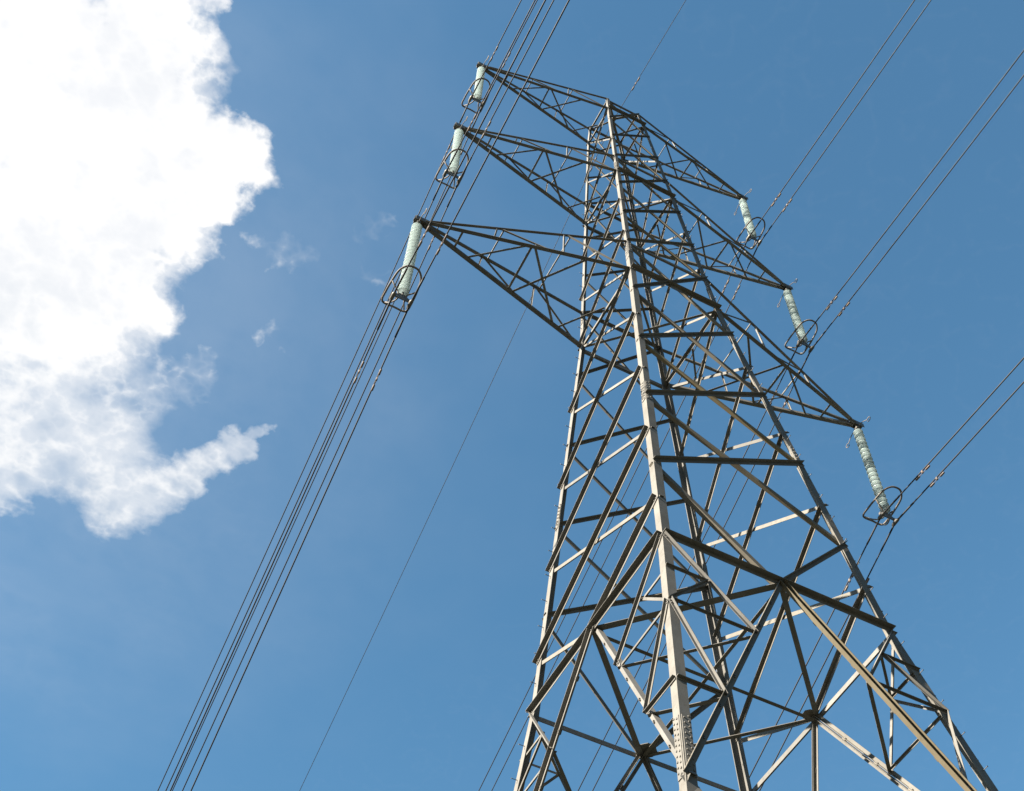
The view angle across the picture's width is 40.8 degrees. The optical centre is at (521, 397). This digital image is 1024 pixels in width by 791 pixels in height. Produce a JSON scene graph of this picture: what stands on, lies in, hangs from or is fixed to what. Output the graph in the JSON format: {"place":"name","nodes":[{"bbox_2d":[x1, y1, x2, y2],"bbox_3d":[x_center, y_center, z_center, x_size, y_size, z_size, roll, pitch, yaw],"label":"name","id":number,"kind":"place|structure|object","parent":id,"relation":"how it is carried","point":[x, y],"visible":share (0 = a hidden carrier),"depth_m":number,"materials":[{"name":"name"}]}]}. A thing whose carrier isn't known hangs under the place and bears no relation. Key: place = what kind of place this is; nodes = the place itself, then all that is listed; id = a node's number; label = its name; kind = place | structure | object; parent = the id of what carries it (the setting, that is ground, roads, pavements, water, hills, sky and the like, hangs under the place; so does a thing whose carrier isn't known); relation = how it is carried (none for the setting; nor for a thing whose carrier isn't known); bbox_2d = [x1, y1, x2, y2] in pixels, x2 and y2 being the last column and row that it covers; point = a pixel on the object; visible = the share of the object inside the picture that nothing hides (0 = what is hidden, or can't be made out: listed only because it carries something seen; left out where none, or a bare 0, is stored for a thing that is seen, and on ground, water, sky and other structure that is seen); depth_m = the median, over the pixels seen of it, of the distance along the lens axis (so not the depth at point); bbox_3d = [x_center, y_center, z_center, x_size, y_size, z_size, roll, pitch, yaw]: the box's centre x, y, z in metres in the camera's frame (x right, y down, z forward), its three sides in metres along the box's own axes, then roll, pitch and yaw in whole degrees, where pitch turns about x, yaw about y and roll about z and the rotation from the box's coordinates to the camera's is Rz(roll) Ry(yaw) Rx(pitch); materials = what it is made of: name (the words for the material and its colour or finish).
{"place":"outdoors","nodes":[
{"label":"outdoors","id":0,"kind":"place"},
{"bbox_2d":[157,0,521,790],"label":"conductor","id":1,"kind":"object","parent":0,"point":[341,386],"visible":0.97,"depth_m":54.01,"materials":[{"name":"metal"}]},
{"bbox_2d":[165,0,535,790],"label":"conductor","id":2,"kind":"object","parent":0,"point":[343,400],"visible":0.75,"depth_m":46.85,"materials":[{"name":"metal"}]},
{"bbox_2d":[381,208,426,311],"bbox_3d":[-3.294,-4.058,40.011,0.868,5.247,1.458,24,-61,-15],"label":"insulator string","id":3,"kind":"object","parent":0,"point":[402,293],"visible":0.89,"depth_m":38.79,"materials":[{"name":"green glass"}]},
{"bbox_2d":[170,0,545,790],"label":"conductor","id":4,"kind":"object","parent":3,"relation":"hanging from","point":[356,380],"visible":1,"depth_m":37.85,"materials":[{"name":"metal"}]},
{"bbox_2d":[190,0,569,790],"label":"conductor","id":5,"kind":"object","parent":3,"relation":"hanging from","point":[376,380],"visible":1,"depth_m":37.98,"materials":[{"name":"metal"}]},
{"bbox_2d":[435,116,468,188],"bbox_3d":[-2.311,-8.621,48.219,0.868,4.507,1.458,24,-61,-15],"label":"insulator string","id":6,"kind":"object","parent":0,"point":[457,140],"visible":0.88,"depth_m":47.12,"materials":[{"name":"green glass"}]},
{"bbox_2d":[182,0,553,790],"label":"conductor","id":7,"kind":"object","parent":6,"relation":"attached to","point":[368,382],"visible":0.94,"depth_m":46.92,"materials":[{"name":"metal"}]},
{"bbox_2d":[461,56,490,113],"bbox_3d":[-1.718,-12.551,55.038,0.868,4.227,1.458,24,-61,-15],"label":"insulator string","id":8,"kind":"object","parent":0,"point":[477,96],"visible":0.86,"depth_m":53.94,"materials":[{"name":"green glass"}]},
{"bbox_2d":[172,0,537,790],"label":"conductor","id":9,"kind":"object","parent":8,"relation":"hanging from","point":[342,416],"visible":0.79,"depth_m":54.24,"materials":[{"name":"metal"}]},
{"bbox_2d":[0,0,1023,790],"label":"sky","id":10,"kind":"structure","parent":0,"point":[208,208],"materials":[{"name":"blue"}]},
{"bbox_2d":[734,189,764,249],"bbox_3d":[9.553,-7.570,58.232,0.868,4.297,1.458,24,-61,-15],"label":"insulator string","id":11,"kind":"object","parent":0,"point":[748,221],"visible":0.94,"depth_m":57.29,"materials":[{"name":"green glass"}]},
{"bbox_2d":[478,0,914,790],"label":"conductor","id":12,"kind":"object","parent":11,"relation":"hanging from","point":[694,350],"visible":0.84,"depth_m":56.59,"materials":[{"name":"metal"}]},
{"bbox_2d":[491,0,930,790],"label":"conductor","id":13,"kind":"object","parent":11,"relation":"hanging from","point":[711,342],"visible":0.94,"depth_m":56.71,"materials":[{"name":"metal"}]},
{"bbox_2d":[777,279,817,354],"bbox_3d":[10.306,-3.053,51.806,0.868,4.556,1.458,24,-61,-15],"label":"insulator string","id":14,"kind":"object","parent":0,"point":[799,330],"visible":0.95,"depth_m":50.94,"materials":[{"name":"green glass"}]},
{"bbox_2d":[592,75,1023,790],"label":"conductor","id":15,"kind":"object","parent":14,"relation":"hanging from","point":[816,343],"visible":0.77,"depth_m":49.03,"materials":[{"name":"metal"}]},
{"bbox_2d":[578,50,1023,790],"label":"conductor","id":16,"kind":"object","parent":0,"point":[792,358],"visible":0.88,"depth_m":49.19,"materials":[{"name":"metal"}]},
{"bbox_2d":[846,416,902,525],"bbox_3d":[11.200,2.323,44.156,0.868,5.247,1.458,24,-61,-15],"label":"insulator string","id":17,"kind":"object","parent":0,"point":[874,478],"visible":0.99,"depth_m":43.49,"materials":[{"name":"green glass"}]},
{"bbox_2d":[749,357,1023,776],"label":"conductor","id":18,"kind":"object","parent":17,"relation":"hanging from","point":[926,467],"visible":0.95,"depth_m":41.88,"materials":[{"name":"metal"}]},
{"bbox_2d":[759,381,1023,790],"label":"conductor","id":19,"kind":"object","parent":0,"point":[932,483],"visible":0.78,"depth_m":42.07,"materials":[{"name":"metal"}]},
{"bbox_3d":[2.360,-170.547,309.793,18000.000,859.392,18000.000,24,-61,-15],"label":"ground","id":20,"kind":"structure","parent":0,"visible":0},
{"bbox_2d":[413,62,997,790],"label":"lattice tower","id":21,"kind":"structure","parent":20,"relation":"on","point":[683,748],"depth_m":34.62,"materials":[{"name":"metal"}]},
{"bbox_2d":[299,0,685,790],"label":"earth wire","id":22,"kind":"object","parent":21,"relation":"attached to","point":[481,404],"visible":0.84,"depth_m":61.17,"materials":[{"name":"metal"}]}
]}

